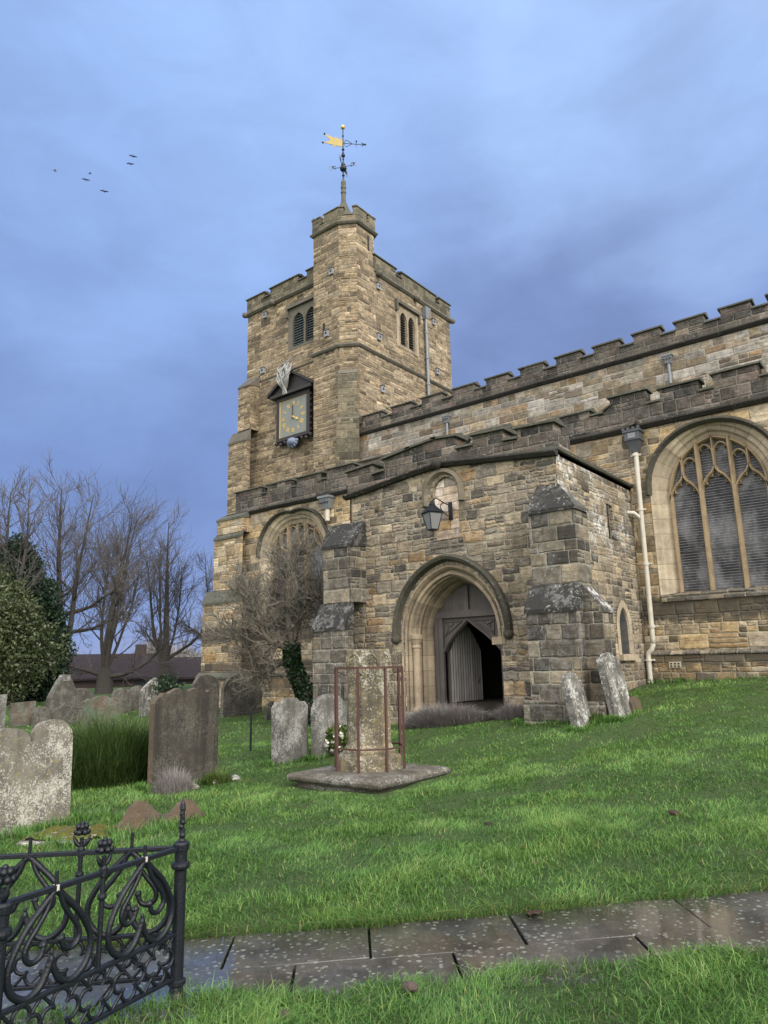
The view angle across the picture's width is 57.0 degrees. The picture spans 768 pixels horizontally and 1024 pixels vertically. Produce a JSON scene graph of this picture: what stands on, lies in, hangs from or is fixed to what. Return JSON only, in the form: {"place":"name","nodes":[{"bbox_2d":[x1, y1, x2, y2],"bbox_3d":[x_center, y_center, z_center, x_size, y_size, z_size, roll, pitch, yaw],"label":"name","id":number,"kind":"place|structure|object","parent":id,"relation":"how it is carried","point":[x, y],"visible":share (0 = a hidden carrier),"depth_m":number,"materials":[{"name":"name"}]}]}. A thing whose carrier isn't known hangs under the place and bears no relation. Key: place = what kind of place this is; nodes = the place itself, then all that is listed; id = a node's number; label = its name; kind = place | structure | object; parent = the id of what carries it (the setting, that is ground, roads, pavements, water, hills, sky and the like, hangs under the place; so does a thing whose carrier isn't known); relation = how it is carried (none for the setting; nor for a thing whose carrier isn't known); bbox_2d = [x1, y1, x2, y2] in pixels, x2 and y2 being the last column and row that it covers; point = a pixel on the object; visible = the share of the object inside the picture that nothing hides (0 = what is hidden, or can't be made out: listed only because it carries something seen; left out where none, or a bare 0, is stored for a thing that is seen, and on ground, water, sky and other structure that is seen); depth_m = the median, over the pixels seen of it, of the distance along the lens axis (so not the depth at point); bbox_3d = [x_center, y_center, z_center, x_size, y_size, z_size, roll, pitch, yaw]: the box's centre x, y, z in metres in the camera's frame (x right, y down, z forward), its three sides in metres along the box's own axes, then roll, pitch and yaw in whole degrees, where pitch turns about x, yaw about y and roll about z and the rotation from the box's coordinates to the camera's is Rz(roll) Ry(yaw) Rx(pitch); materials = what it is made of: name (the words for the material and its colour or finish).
{"place":"outdoors","nodes":[
{"label":"outdoors","id":0,"kind":"place"},
{"bbox_2d":[0,673,767,1023],"bbox_3d":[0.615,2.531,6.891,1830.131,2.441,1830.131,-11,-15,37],"label":"ground","id":1,"kind":"structure","parent":0,"point":[632,729],"depth_m":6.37,"materials":[{"name":"green plant"}]},
{"bbox_2d":[0,694,6,728],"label":"headstone","id":2,"kind":"object","parent":1,"relation":"on","point":[3,700],"visible":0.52,"depth_m":19.33,"materials":[{"name":"grey stone"}]},
{"bbox_2d":[0,864,16,1023],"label":"gate post","id":3,"kind":"object","parent":1,"relation":"on","point":[7,876],"visible":1,"depth_m":2.80,"materials":[{"name":"black metal"}]},
{"bbox_2d":[8,701,35,726],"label":"headstone","id":4,"kind":"object","parent":1,"relation":"on","point":[20,714],"visible":0.52,"depth_m":19.98,"materials":[{"name":"grey stone"}]},
{"bbox_2d":[0,531,53,700],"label":"yew tree","id":5,"kind":"object","parent":1,"relation":"on","point":[16,550],"visible":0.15,"depth_m":33.10,"materials":[{"name":"plant"}]},
{"bbox_2d":[0,461,67,660],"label":"lime tree","id":6,"kind":"object","parent":1,"relation":"on","point":[25,535],"visible":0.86,"depth_m":32.67,"materials":[{"name":"brown plant"}]},
{"bbox_2d":[0,719,72,835],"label":"headstone","id":7,"kind":"object","parent":1,"relation":"on","point":[35,773],"visible":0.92,"depth_m":7.55,"materials":[{"name":"grey stone"}]},
{"bbox_2d":[0,562,75,707],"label":"holly tree","id":8,"kind":"object","parent":1,"relation":"on","point":[22,637],"visible":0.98,"depth_m":28.72,"materials":[{"name":"green plant"}]},
{"bbox_2d":[31,706,50,726],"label":"headstone","id":9,"kind":"object","parent":1,"relation":"on","point":[40,714],"visible":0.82,"depth_m":20.00,"materials":[{"name":"grey stone"}]},
{"bbox_2d":[20,572,78,701],"bbox_3d":[-16.149,5.786,33.004,3.488,6.195,3.412,-11,-15,37],"label":"yew tree","id":10,"kind":"object","parent":1,"relation":"on","point":[49,594],"visible":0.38,"depth_m":32.87,"materials":[{"name":"green plant"}]},
{"bbox_2d":[45,675,81,721],"bbox_3d":[-9.492,5.623,20.902,0.900,1.600,1.300,-11,-15,37],"label":"monument","id":11,"kind":"object","parent":1,"relation":"on","point":[63,691],"visible":0.52,"depth_m":20.83,"materials":[{"name":"grey stone"}]},
{"bbox_2d":[53,705,78,724],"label":"headstone","id":12,"kind":"object","parent":1,"relation":"on","point":[64,712],"visible":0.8,"depth_m":19.89,"materials":[{"name":"grey stone"}]},
{"bbox_2d":[16,823,144,845],"bbox_3d":[-2.907,3.276,7.095,1.345,0.189,0.720,-1,-12,1],"label":"ledger stone","id":13,"kind":"object","parent":1,"relation":"on","point":[65,830],"visible":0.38,"depth_m":7.04,"materials":[{"name":"stone"}]},
{"bbox_2d":[76,688,92,709],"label":"headstone","id":14,"kind":"object","parent":1,"relation":"on","point":[84,693],"visible":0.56,"depth_m":21.87,"materials":[{"name":"grey stone"}]},
{"bbox_2d":[12,445,158,673],"bbox_3d":[-15.063,2.792,35.357,7.530,12.903,5.566,3,-13,-18],"label":"lime tree","id":15,"kind":"object","parent":1,"relation":"on","point":[77,571],"visible":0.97,"depth_m":35.42,"materials":[{"name":"brown plant"}]},
{"bbox_2d":[81,695,117,727],"bbox_3d":[-7.684,5.563,19.122,0.120,1.160,0.954,-11,-15,37],"label":"headstone","id":16,"kind":"object","parent":1,"relation":"on","point":[105,702],"visible":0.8,"depth_m":19.11,"materials":[{"name":"grey stone"}]},
{"bbox_2d":[62,699,149,791],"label":"grass","id":17,"kind":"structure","parent":1,"relation":"on","point":[115,756],"depth_m":9.99,"materials":[{"name":"green plant"}]},
{"bbox_2d":[68,644,159,688],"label":"house","id":18,"kind":"structure","parent":1,"relation":"on","point":[89,679],"depth_m":53.45,"materials":[{"name":"brick"}]},
{"bbox_2d":[135,680,145,685],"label":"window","id":19,"kind":"structure","parent":18,"relation":"in","point":[137,682],"depth_m":52.89,"materials":[{"name":"grey glass"}]},
{"bbox_2d":[111,688,131,713],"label":"headstone","id":20,"kind":"object","parent":1,"relation":"on","point":[123,696],"visible":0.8,"depth_m":23.21,"materials":[{"name":"grey stone"}]},
{"bbox_2d":[61,471,201,693],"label":"lime tree","id":21,"kind":"object","parent":1,"relation":"on","point":[104,674],"visible":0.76,"depth_m":40.01,"materials":[{"name":"brown plant"}]},
{"bbox_2d":[130,686,142,711],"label":"headstone","id":22,"kind":"object","parent":1,"relation":"on","point":[135,691],"visible":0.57,"depth_m":24.00,"materials":[{"name":"grey stone"}]},
{"bbox_2d":[74,630,200,656],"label":"distant woods","id":23,"kind":"object","parent":1,"relation":"on","point":[184,651],"visible":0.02,"depth_m":77.29,"materials":[{"name":"plant"}]},
{"bbox_2d":[139,677,166,716],"bbox_3d":[-7.175,5.932,22.088,0.140,1.504,0.961,-11,-15,37],"label":"headstone","id":24,"kind":"object","parent":1,"relation":"on","point":[145,698],"visible":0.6,"depth_m":21.85,"materials":[{"name":"grey stone"}]},
{"bbox_2d":[142,670,184,695],"bbox_3d":[-6.899,5.500,22.386,0.778,1.075,1.598,-11,-15,37],"label":"ivy","id":25,"kind":"object","parent":24,"relation":"attached to","point":[166,685],"visible":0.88,"depth_m":22.27,"materials":[{"name":"green plant"}]},
{"bbox_2d":[114,798,206,831],"bbox_3d":[-2.311,3.296,7.367,0.985,0.620,0.133,10,-17,-43],"label":"earth mound","id":26,"kind":"object","parent":1,"relation":"on","point":[137,813],"visible":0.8,"depth_m":7.26,"materials":[{"name":"brown soil"}]},
{"bbox_2d":[121,498,212,684],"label":"lime tree","id":27,"kind":"object","parent":1,"relation":"on","point":[166,609],"visible":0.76,"depth_m":44.86,"materials":[{"name":"brown plant"}]},
{"bbox_2d":[147,763,200,794],"bbox_3d":[-2.769,3.505,9.309,0.660,0.449,0.760,-11,-15,37],"label":"lavender bush","id":28,"kind":"object","parent":1,"relation":"on","point":[168,784],"visible":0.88,"depth_m":9.19,"materials":[{"name":"grey plant"}]},
{"bbox_2d":[147,688,218,787],"bbox_3d":[-2.762,3.277,9.795,0.139,1.645,1.071,-11,-15,37],"label":"headstone","id":29,"kind":"object","parent":1,"relation":"on","point":[183,727],"visible":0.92,"depth_m":9.77,"materials":[{"name":"grey stone"}]},
{"bbox_2d":[168,657,200,683],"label":"house","id":30,"kind":"structure","parent":1,"relation":"on","point":[189,672],"depth_m":56.47,"materials":[{"name":"brick"}]},
{"bbox_2d":[169,546,213,644],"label":"lime tree","id":31,"kind":"object","parent":1,"relation":"on","point":[207,582],"visible":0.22,"depth_m":48.49,"materials":[{"name":"brown plant"}]},
{"bbox_2d":[192,675,218,697],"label":"headstone","id":32,"kind":"object","parent":1,"relation":"on","point":[208,682],"visible":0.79,"depth_m":22.67,"materials":[{"name":"grey stone"}]},
{"bbox_2d":[145,710,268,750],"bbox_3d":[-3.153,4.194,13.410,3.224,0.905,0.594,-2,-12,2],"label":"wire fence","id":33,"kind":"object","parent":1,"relation":"on","point":[250,747],"visible":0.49,"depth_m":13.14,"materials":[{"name":"metal"}]},
{"bbox_2d":[197,767,234,785],"bbox_3d":[-2.330,3.695,9.890,0.522,0.306,0.640,-11,-15,37],"label":"leafy plant","id":34,"kind":"object","parent":1,"relation":"on","point":[220,778],"visible":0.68,"depth_m":9.80,"materials":[{"name":"green plant"}]},
{"bbox_2d":[229,774,239,779],"bbox_3d":[-2.129,3.842,10.075,0.249,0.202,0.208,-3,-12,7],"label":"stone","id":35,"kind":"object","parent":1,"relation":"on","point":[236,777],"visible":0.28,"depth_m":10.03,"materials":[{"name":"white stone"}]},
{"bbox_2d":[220,673,261,717],"bbox_3d":[-4.261,5.632,21.220,0.120,1.577,1.497,-11,-15,37],"label":"headstone","id":36,"kind":"object","parent":1,"relation":"on","point":[232,704],"visible":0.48,"depth_m":21.07,"materials":[{"name":"grey stone"}]},
{"bbox_2d":[187,514,329,724],"bbox_3d":[-2.794,2.910,17.984,4.194,5.701,3.413,-11,-15,37],"label":"ivy clad tree","id":37,"kind":"object","parent":1,"relation":"on","point":[291,662],"visible":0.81,"depth_m":17.84,"materials":[{"name":"brown plant"}]},
{"bbox_2d":[265,701,273,719],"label":"headstone","id":38,"kind":"object","parent":1,"relation":"on","point":[267,715],"visible":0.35,"depth_m":19.58,"materials":[{"name":"stone"}]},
{"bbox_2d":[278,1009,290,1018],"bbox_3d":[-0.449,2.268,3.195,0.064,0.034,0.045,-11,-15,37],"label":"pebble","id":39,"kind":"object","parent":1,"relation":"on","point":[284,1012],"visible":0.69,"depth_m":3.19,"materials":[{"name":"grey stone"}]},
{"bbox_2d":[271,698,307,765],"bbox_3d":[-1.554,3.782,11.710,0.124,1.370,0.750,-11,-15,37],"label":"headstone","id":40,"kind":"object","parent":1,"relation":"on","point":[289,727],"visible":0.82,"depth_m":11.67,"materials":[{"name":"grey stone"}]},
{"bbox_2d":[311,694,346,759],"bbox_3d":[-0.932,3.821,12.136,0.148,1.368,0.805,-11,-15,37],"label":"headstone","id":41,"kind":"object","parent":1,"relation":"on","point":[322,714],"visible":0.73,"depth_m":12.01,"materials":[{"name":"grey stone"}]},
{"bbox_2d":[323,722,347,752],"bbox_3d":[-0.749,3.855,12.017,0.573,0.542,0.635,-11,-15,37],"label":"flowering bush","id":42,"kind":"object","parent":1,"relation":"on","point":[343,735],"visible":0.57,"depth_m":11.87,"materials":[{"name":"green plant"}]},
{"bbox_2d":[287,763,450,792],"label":"base slab","id":43,"kind":"structure","parent":1,"relation":"on","point":[327,778],"depth_m":9.16,"materials":[{"name":"stone"}]},
{"bbox_2d":[334,666,405,773],"bbox_3d":[-0.209,2.842,9.816,0.946,1.365,0.946,-11,-15,37],"label":"iron cage","id":44,"kind":"object","parent":43,"relation":"on","point":[401,743],"visible":0.82,"depth_m":9.55,"materials":[{"name":"brown metal"}]},
{"bbox_2d":[339,649,401,772],"bbox_3d":[-0.211,2.730,9.840,0.841,1.605,0.841,-11,-15,37],"label":"stone shaft","id":45,"kind":"object","parent":43,"relation":"on","point":[371,711],"visible":0.91,"depth_m":9.59,"materials":[{"name":"beige stone"}]},
{"bbox_2d":[402,981,417,992],"bbox_3d":[0.126,2.276,3.394,0.081,0.051,0.063,-11,-15,37],"label":"pebble","id":46,"kind":"object","parent":1,"relation":"on","point":[407,985],"visible":0.97,"depth_m":3.38,"materials":[{"name":"brown stone"}]},
{"bbox_2d":[401,699,497,729],"bbox_3d":[1.207,4.014,14.023,2.584,0.699,1.415,-11,-15,37],"label":"lavender bush","id":47,"kind":"object","parent":1,"relation":"on","point":[429,717],"visible":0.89,"depth_m":13.78,"materials":[{"name":"grey plant"}]},
{"bbox_2d":[195,179,767,724],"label":"church","id":48,"kind":"structure","parent":1,"relation":"on","point":[519,577],"depth_m":16.49,"materials":[{"name":"stone"}]},
{"bbox_2d":[260,366,264,373],"bbox_3d":[-5.681,-6.616,33.063,0.280,0.300,0.110,-11,-15,37],"label":"wall box","id":49,"kind":"object","parent":48,"relation":"attached to","point":[262,370],"visible":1,"depth_m":33.03,"materials":[{"name":"white metal"}]},
{"bbox_2d":[262,311,267,318],"bbox_3d":[-5.654,-9.349,33.583,0.280,0.300,0.110,-11,-15,37],"label":"wall box","id":50,"kind":"object","parent":48,"relation":"attached to","point":[264,314],"visible":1,"depth_m":33.53,"materials":[{"name":"white metal"}]},
{"bbox_2d":[267,357,313,447],"bbox_3d":[-4.033,-4.799,30.950,2.840,4.139,0.751,-11,-15,37],"label":"clock","id":51,"kind":"object","parent":48,"relation":"attached to","point":[291,393],"visible":1,"depth_m":30.91,"materials":[{"name":"brown wood"}]},
{"bbox_2d":[256,507,327,628],"bbox_3d":[-3.038,1.907,24.288,3.520,4.088,0.540,-11,-15,37],"label":"window","id":52,"kind":"structure","parent":48,"relation":"in","point":[303,513],"depth_m":24.67,"materials":[{"name":"stone"}]},
{"bbox_2d":[285,294,313,351],"bbox_3d":[-3.512,-8.500,31.849,2.240,2.200,0.430,-11,-15,37],"label":"belfry window","id":53,"kind":"structure","parent":48,"relation":"in","point":[300,314],"depth_m":32.08,"materials":[{"name":"beige stone"}]},
{"bbox_2d":[317,494,334,520],"bbox_3d":[-1.906,-0.116,23.352,0.506,0.819,0.345,-11,-15,37],"label":"rainwater head","id":54,"kind":"object","parent":48,"relation":"attached to","point":[326,502],"visible":1,"depth_m":23.30},
{"bbox_2d":[323,329,329,337],"bbox_3d":[-2.453,-7.591,30.055,0.280,0.300,0.110,-11,-15,37],"label":"wall box","id":55,"kind":"object","parent":48,"relation":"attached to","point":[326,332],"visible":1,"depth_m":30.01,"materials":[{"name":"white metal"}]},
{"bbox_2d":[328,266,333,274],"bbox_3d":[-2.277,-10.371,30.464,0.280,0.300,0.110,-11,-15,37],"label":"wall box","id":56,"kind":"object","parent":48,"relation":"attached to","point":[331,270],"visible":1,"depth_m":30.42,"materials":[{"name":"white metal"}]},
{"bbox_2d":[322,125,365,178],"bbox_3d":[-1.853,-16.646,32.782,1.837,2.925,1.029,6,-14,-31],"label":"weathervane","id":57,"kind":"object","parent":48,"relation":"on","point":[335,141],"visible":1,"depth_m":32.84,"materials":[{"name":"black paint"}]},
{"bbox_2d":[376,332,381,340],"bbox_3d":[-0.196,-7.573,30.599,0.110,0.300,0.280,-11,-15,37],"label":"wall box","id":58,"kind":"object","parent":48,"relation":"attached to","point":[379,336],"visible":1,"depth_m":30.54,"materials":[{"name":"white metal"}]},
{"bbox_2d":[376,282,381,290],"bbox_3d":[-0.228,-9.933,31.132,0.110,0.300,0.280,-11,-15,37],"label":"wall box","id":59,"kind":"object","parent":48,"relation":"attached to","point":[378,285],"visible":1,"depth_m":31.07,"materials":[{"name":"white metal"}]},
{"bbox_2d":[380,385,385,392],"bbox_3d":[-0.046,-5.252,30.226,0.110,0.300,0.280,-11,-15,37],"label":"wall box","id":60,"kind":"object","parent":48,"relation":"attached to","point":[382,388],"visible":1,"depth_m":30.17,"materials":[{"name":"white metal"}]},
{"bbox_2d":[395,298,420,356],"bbox_3d":[1.021,-8.417,32.593,0.430,2.240,1.840,-11,-15,37],"label":"belfry window","id":61,"kind":"structure","parent":48,"relation":"in","point":[408,318],"depth_m":32.63,"materials":[{"name":"stone"}]},
{"bbox_2d":[421,306,430,394],"bbox_3d":[2.066,-6.457,33.103,0.290,6.700,0.420,-11,-15,37],"label":"drainpipe","id":62,"kind":"object","parent":48,"relation":"attached to","point":[425,310],"visible":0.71,"depth_m":33.39,"materials":[{"name":"grey metal"}]},
{"bbox_2d":[431,318,435,325],"bbox_3d":[2.418,-9.237,34.385,0.110,0.300,0.280,-11,-15,37],"label":"wall box","id":63,"kind":"object","parent":48,"relation":"attached to","point":[433,321],"visible":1,"depth_m":34.33,"materials":[{"name":"white metal"}]},
{"bbox_2d":[421,498,452,531],"bbox_3d":[1.171,0.060,15.213,0.661,0.733,0.354,5,-14,-26],"label":"wall lantern","id":64,"kind":"object","parent":48,"relation":"attached to","point":[431,513],"depth_m":15.06,"materials":[{"name":"black paint"}]},
{"bbox_2d":[435,367,439,374],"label":"wall box","id":65,"kind":"object","parent":48,"relation":"attached to","point":[437,371],"visible":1,"depth_m":33.95,"materials":[{"name":"white metal"}]},
{"bbox_2d":[422,468,464,549],"label":"niche","id":66,"kind":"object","parent":48,"relation":"in","point":[447,490],"depth_m":15.49,"materials":[{"name":"beige stone"}]},
{"bbox_2d":[441,414,450,434],"bbox_3d":[2.282,-3.083,25.840,0.317,0.893,0.216,-11,-15,37],"label":"rainwater head","id":67,"kind":"object","parent":48,"relation":"attached to","point":[446,418],"visible":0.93,"depth_m":25.84},
{"bbox_2d":[391,554,513,721],"bbox_3d":[1.584,2.951,15.035,3.009,4.110,1.060,-11,-15,37],"label":"doorway","id":68,"kind":"structure","parent":48,"relation":"in","point":[433,591],"depth_m":15.50,"materials":[{"name":"stone"}]},
{"bbox_2d":[448,625,482,701],"bbox_3d":[1.889,3.421,16.223,0.117,1.760,1.250,-11,-16,39],"label":"door","id":69,"kind":"structure","parent":48,"relation":"in","point":[464,654],"depth_m":16.16,"materials":[{"name":"grey wood"}]},
{"bbox_2d":[606,505,611,538],"bbox_3d":[5.013,0.234,15.901,0.120,0.800,0.370,-11,-15,37],"label":"blocked window","id":70,"kind":"structure","parent":48,"relation":"in","point":[607,506],"depth_m":15.86,"materials":[{"name":"stone"}]},
{"bbox_2d":[617,600,638,660],"bbox_3d":[5.307,2.584,15.535,0.150,1.320,0.950,-11,-15,37],"label":"window","id":71,"kind":"structure","parent":48,"relation":"in","point":[625,640],"depth_m":15.60,"materials":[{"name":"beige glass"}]},
{"bbox_2d":[621,417,658,682],"bbox_3d":[6.071,0.778,16.670,0.535,6.338,0.387,-11,-15,37],"label":"downpipe","id":72,"kind":"object","parent":48,"relation":"attached to","point":[633,438],"visible":0.98,"depth_m":16.76,"materials":[{"name":"white metal"}]},
{"bbox_2d":[661,353,673,383],"bbox_3d":[8.472,-4.250,21.056,0.317,0.893,0.216,-11,-15,37],"label":"rainwater head","id":73,"kind":"object","parent":48,"relation":"attached to","point":[667,358],"visible":0.98,"depth_m":21.05},
{"bbox_2d":[669,662,681,667],"bbox_3d":[6.536,3.427,15.886,0.260,0.130,0.035,-11,-15,37],"label":"air brick","id":74,"kind":"object","parent":48,"relation":"attached to","point":[674,664],"visible":1,"depth_m":15.87,"materials":[{"name":"beige ceramic"}]},
{"bbox_2d":[645,415,767,601],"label":"window","id":75,"kind":"structure","parent":48,"relation":"in","point":[707,488],"depth_m":16.28,"materials":[{"name":"stone"}]},
{"bbox_2d":[486,700,524,720],"bbox_3d":[2.441,3.736,13.363,1.286,0.462,0.974,-11,-15,37],"label":"lavender bush","id":76,"kind":"object","parent":1,"relation":"on","point":[511,711],"visible":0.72,"depth_m":13.27,"materials":[{"name":"grey plant"}]},
{"bbox_2d":[560,672,590,729],"bbox_3d":[3.212,3.263,11.673,0.403,1.225,0.489,-13,-17,43],"label":"headstone","id":77,"kind":"object","parent":1,"relation":"on","point":[576,702],"visible":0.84,"depth_m":11.63,"materials":[{"name":"grey stone"}]},
{"bbox_2d":[587,711,609,723],"bbox_3d":[3.545,3.404,11.724,0.522,0.325,0.526,2,-13,-13],"label":"leafy plant","id":78,"kind":"object","parent":1,"relation":"on","point":[596,716],"visible":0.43,"depth_m":11.62,"materials":[{"name":"green plant"}]},
{"bbox_2d":[596,652,631,716],"bbox_3d":[3.921,3.079,11.923,0.566,1.419,0.398,10,-17,-43],"label":"headstone","id":79,"kind":"object","parent":1,"relation":"on","point":[615,690],"visible":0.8,"depth_m":11.88,"materials":[{"name":"grey stone"}]},
{"bbox_2d":[629,696,641,713],"bbox_3d":[4.267,3.451,12.035,0.244,0.626,0.349,-13,-17,43],"label":"footstone","id":80,"kind":"object","parent":1,"relation":"on","point":[634,702],"visible":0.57,"depth_m":12.02,"materials":[{"name":"brown stone"}]},
{"bbox_2d":[668,810,680,815],"bbox_3d":[2.602,2.702,6.341,0.119,0.054,0.090,-11,-15,37],"label":"earth clod","id":81,"kind":"object","parent":1,"relation":"on","point":[674,812],"visible":0.89,"depth_m":6.32,"materials":[{"name":"brown soil"}]},
{"bbox_2d":[0,0,767,655],"label":"sky","id":82,"kind":"structure","parent":0,"point":[566,176],"materials":[{"name":"blue"}]},
{"bbox_2d":[2,890,767,1023],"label":"path","id":83,"kind":"structure","parent":0,"point":[328,956],"depth_m":3.93,"materials":[{"name":"grey stone"}]},
{"bbox_2d":[167,799,189,1000],"bbox_3d":[-1.046,1.974,3.621,0.104,0.955,0.101,-11,-15,37],"label":"gate post","id":84,"kind":"object","parent":83,"relation":"on","point":[180,865],"visible":0.94,"depth_m":3.59,"materials":[{"name":"black metal"}]},
{"bbox_2d":[0,821,172,991],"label":"iron gate","id":85,"kind":"structure","parent":84,"relation":"attached to","point":[81,852],"depth_m":3.55,"materials":[{"name":"black metal"}]},
{"bbox_2d":[1,837,177,1023],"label":"iron gate","id":86,"kind":"structure","parent":84,"relation":"attached to","point":[78,975],"depth_m":3.17,"materials":[{"name":"black metal"}]},
{"bbox_2d":[526,909,542,915],"bbox_3d":[0.918,2.444,4.312,0.102,0.028,0.082,-5,-13,15],"label":"dead leaf","id":87,"kind":"object","parent":83,"relation":"on","point":[534,912],"visible":0.98,"depth_m":4.30,"materials":[{"name":"brown plant"}]}
]}

